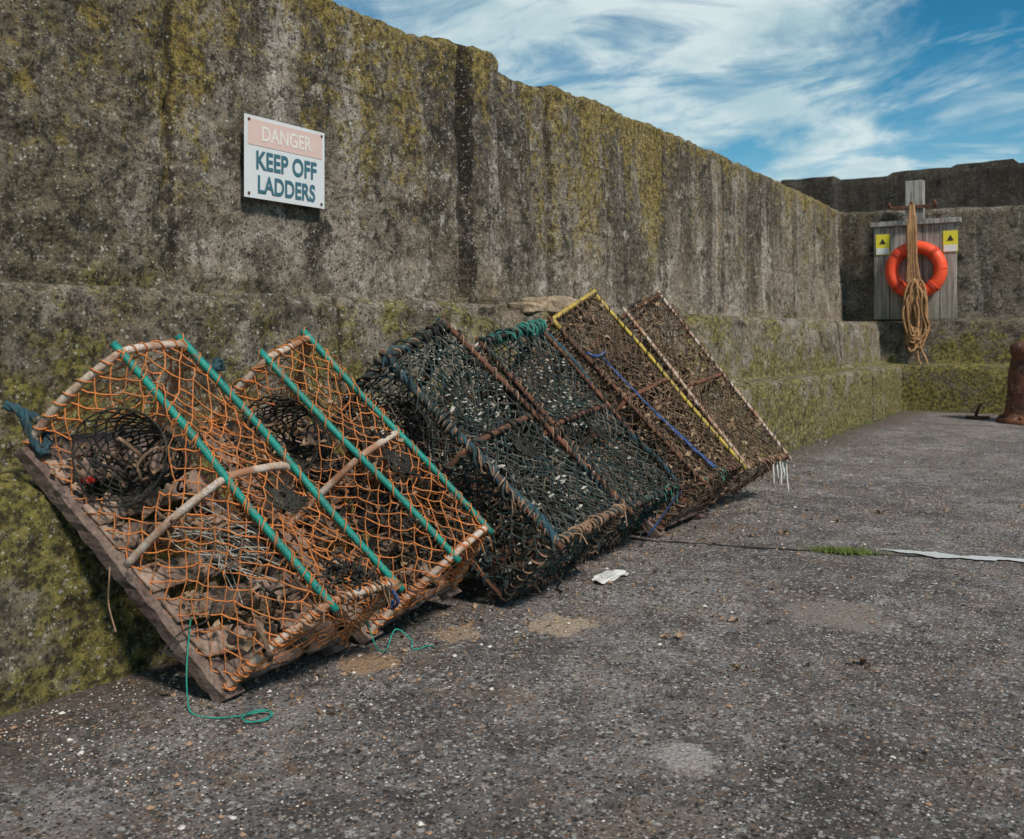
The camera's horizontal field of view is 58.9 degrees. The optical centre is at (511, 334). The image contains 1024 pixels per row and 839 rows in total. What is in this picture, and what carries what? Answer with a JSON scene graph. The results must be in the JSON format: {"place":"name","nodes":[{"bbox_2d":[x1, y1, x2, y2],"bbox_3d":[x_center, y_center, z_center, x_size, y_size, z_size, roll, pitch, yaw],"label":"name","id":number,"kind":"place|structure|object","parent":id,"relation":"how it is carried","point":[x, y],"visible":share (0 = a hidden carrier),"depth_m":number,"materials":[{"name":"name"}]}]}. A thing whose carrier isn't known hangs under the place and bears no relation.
{"place":"outdoors","nodes":[
{"label":"outdoors","id":0,"kind":"place"},
{"bbox_2d":[0,410,1023,838],"bbox_3d":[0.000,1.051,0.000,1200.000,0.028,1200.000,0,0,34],"label":"quay ground","id":1,"kind":"structure","parent":0,"point":[40,798],"depth_m":2.56,"materials":[{"name":"grey asphalt"}]},
{"bbox_2d":[2,333,405,702],"bbox_3d":[-0.873,0.526,2.729,0.991,1.060,0.694,0,0,19],"label":"lobster pot","id":2,"kind":"object","parent":1,"relation":"on","point":[61,468],"visible":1,"depth_m":2.61,"materials":[{"name":"orange fabric"}]},
{"bbox_2d":[186,619,272,722],"bbox_3d":[-0.792,0.927,2.495,0.284,0.236,0.083,0,0,18],"label":"green twine","id":3,"kind":"object","parent":2,"relation":"attached to","point":[259,711],"visible":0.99,"depth_m":2.49,"materials":[{"name":"teal fabric"}]},
{"bbox_2d":[175,327,494,644],"bbox_3d":[-0.595,0.513,3.231,1.070,1.079,0.548,0,0,2],"label":"lobster pot","id":4,"kind":"object","parent":1,"relation":"on","point":[422,575],"visible":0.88,"depth_m":3.15,"materials":[{"name":"orange fabric"}]},
{"bbox_2d":[366,620,434,651],"bbox_3d":[-0.382,0.977,2.982,0.249,0.136,0.111,0,0,-38],"label":"green twine","id":5,"kind":"object","parent":1,"relation":"on","point":[391,637],"visible":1,"depth_m":3.00,"materials":[{"name":"teal fabric"}]},
{"bbox_2d":[0,0,902,715],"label":"harbour wall","id":6,"kind":"structure","parent":1,"relation":"on","point":[470,192],"depth_m":4.60,"materials":[{"name":"concrete"}]},
{"bbox_2d":[244,113,323,208],"bbox_3d":[-1.146,-0.870,4.604,0.010,0.404,0.530,0,0,34],"label":"warning sign","id":7,"kind":"object","parent":6,"relation":"attached to","point":[283,162],"visible":1,"depth_m":4.58,"materials":[{"name":"metal"}]},
{"bbox_2d":[507,295,602,319],"bbox_3d":[0.291,-0.168,5.897,0.271,0.157,0.893,0,0,34],"label":"broken stone","id":8,"kind":"object","parent":6,"relation":"on","point":[553,305],"visible":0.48,"depth_m":5.65,"materials":[{"name":"beige stone"}]},
{"bbox_2d":[332,317,632,602],"bbox_3d":[-0.110,0.498,3.668,1.140,1.143,0.686,0,0,15],"label":"lobster pot","id":9,"kind":"object","parent":1,"relation":"on","point":[517,541],"visible":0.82,"depth_m":3.56,"materials":[{"name":"fabric"}]},
{"bbox_2d":[0,439,1023,838],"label":"grit","id":10,"kind":"object","parent":1,"relation":"on","point":[182,827],"visible":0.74,"depth_m":2.48,"materials":[{"name":"grey gravel"}]},
{"bbox_2d":[437,318,683,563],"bbox_3d":[0.240,0.493,4.250,1.154,1.145,0.604,0,0,6],"label":"lobster pot","id":11,"kind":"object","parent":1,"relation":"on","point":[531,330],"visible":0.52,"depth_m":4.26,"materials":[{"name":"fabric"}]},
{"bbox_2d":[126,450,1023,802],"bbox_3d":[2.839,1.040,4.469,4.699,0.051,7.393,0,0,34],"label":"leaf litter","id":12,"kind":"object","parent":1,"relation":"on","point":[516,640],"visible":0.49,"depth_m":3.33,"materials":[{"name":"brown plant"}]},
{"bbox_2d":[592,570,628,583],"bbox_3d":[0.417,1.030,3.880,0.115,0.015,0.265,0,0,34],"label":"plastic scrap","id":13,"kind":"object","parent":1,"relation":"on","point":[607,575],"visible":1,"depth_m":3.88,"materials":[{"name":"white plastic"}]},
{"bbox_2d":[512,288,746,538],"bbox_3d":[0.641,0.397,4.920,1.297,1.328,0.622,0,0,7],"label":"lobster pot","id":14,"kind":"object","parent":1,"relation":"on","point":[686,506],"visible":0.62,"depth_m":4.88,"materials":[{"name":"fabric"}]},
{"bbox_2d":[586,289,791,505],"bbox_3d":[1.085,0.381,5.554,1.274,1.358,0.738,0,0,12],"label":"lobster pot","id":15,"kind":"object","parent":1,"relation":"on","point":[655,349],"visible":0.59,"depth_m":5.58,"materials":[{"name":"fabric"}]},
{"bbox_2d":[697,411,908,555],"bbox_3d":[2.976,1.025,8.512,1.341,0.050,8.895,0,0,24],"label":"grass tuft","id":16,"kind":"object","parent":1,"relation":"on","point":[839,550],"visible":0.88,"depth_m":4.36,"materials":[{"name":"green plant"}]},
{"bbox_2d":[606,536,1019,561],"bbox_3d":[3.626,1.046,3.842,6.666,0.018,0.101,0,0,14],"label":"paving joint","id":17,"kind":"object","parent":1,"relation":"on","point":[761,547],"visible":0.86,"depth_m":4.44,"materials":[{"name":"grey concrete"}]},
{"bbox_2d":[780,159,1023,212],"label":"sea wall","id":18,"kind":"structure","parent":1,"relation":"on","point":[995,183],"depth_m":18.36,"materials":[{"name":"concrete"}]},
{"bbox_2d":[841,205,1023,413],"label":"corner wall","id":19,"kind":"structure","parent":1,"relation":"on","point":[965,369],"depth_m":12.66,"materials":[{"name":"concrete"}]},
{"bbox_2d":[870,180,961,363],"bbox_3d":[5.704,-0.869,12.884,1.200,2.701,0.666,0,0,34],"label":"life ring station","id":20,"kind":"object","parent":19,"relation":"attached to","point":[915,266],"visible":1,"depth_m":12.84,"materials":[{"name":"wood"}]},
{"bbox_2d":[885,549,1023,561],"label":"dried trickle","id":21,"kind":"object","parent":1,"relation":"on","point":[941,555],"visible":0.99,"depth_m":4.25,"materials":[{"name":"white"}]},
{"bbox_2d":[965,403,989,418],"bbox_3d":[5.775,0.951,11.250,0.259,0.224,0.244,0,0,34],"label":"rusty bracket","id":22,"kind":"object","parent":1,"relation":"on","point":[975,416],"visible":1,"depth_m":11.20,"materials":[{"name":"metal"}]},
{"bbox_2d":[996,340,1023,424],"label":"mooring bollard","id":23,"kind":"object","parent":1,"relation":"on","point":[1013,413],"visible":1,"depth_m":10.66,"materials":[{"name":"brown metal"}]},
{"bbox_2d":[332,0,1023,180],"label":"sky","id":24,"kind":"structure","parent":0,"point":[781,90],"materials":[{"name":"blue"}]}
]}

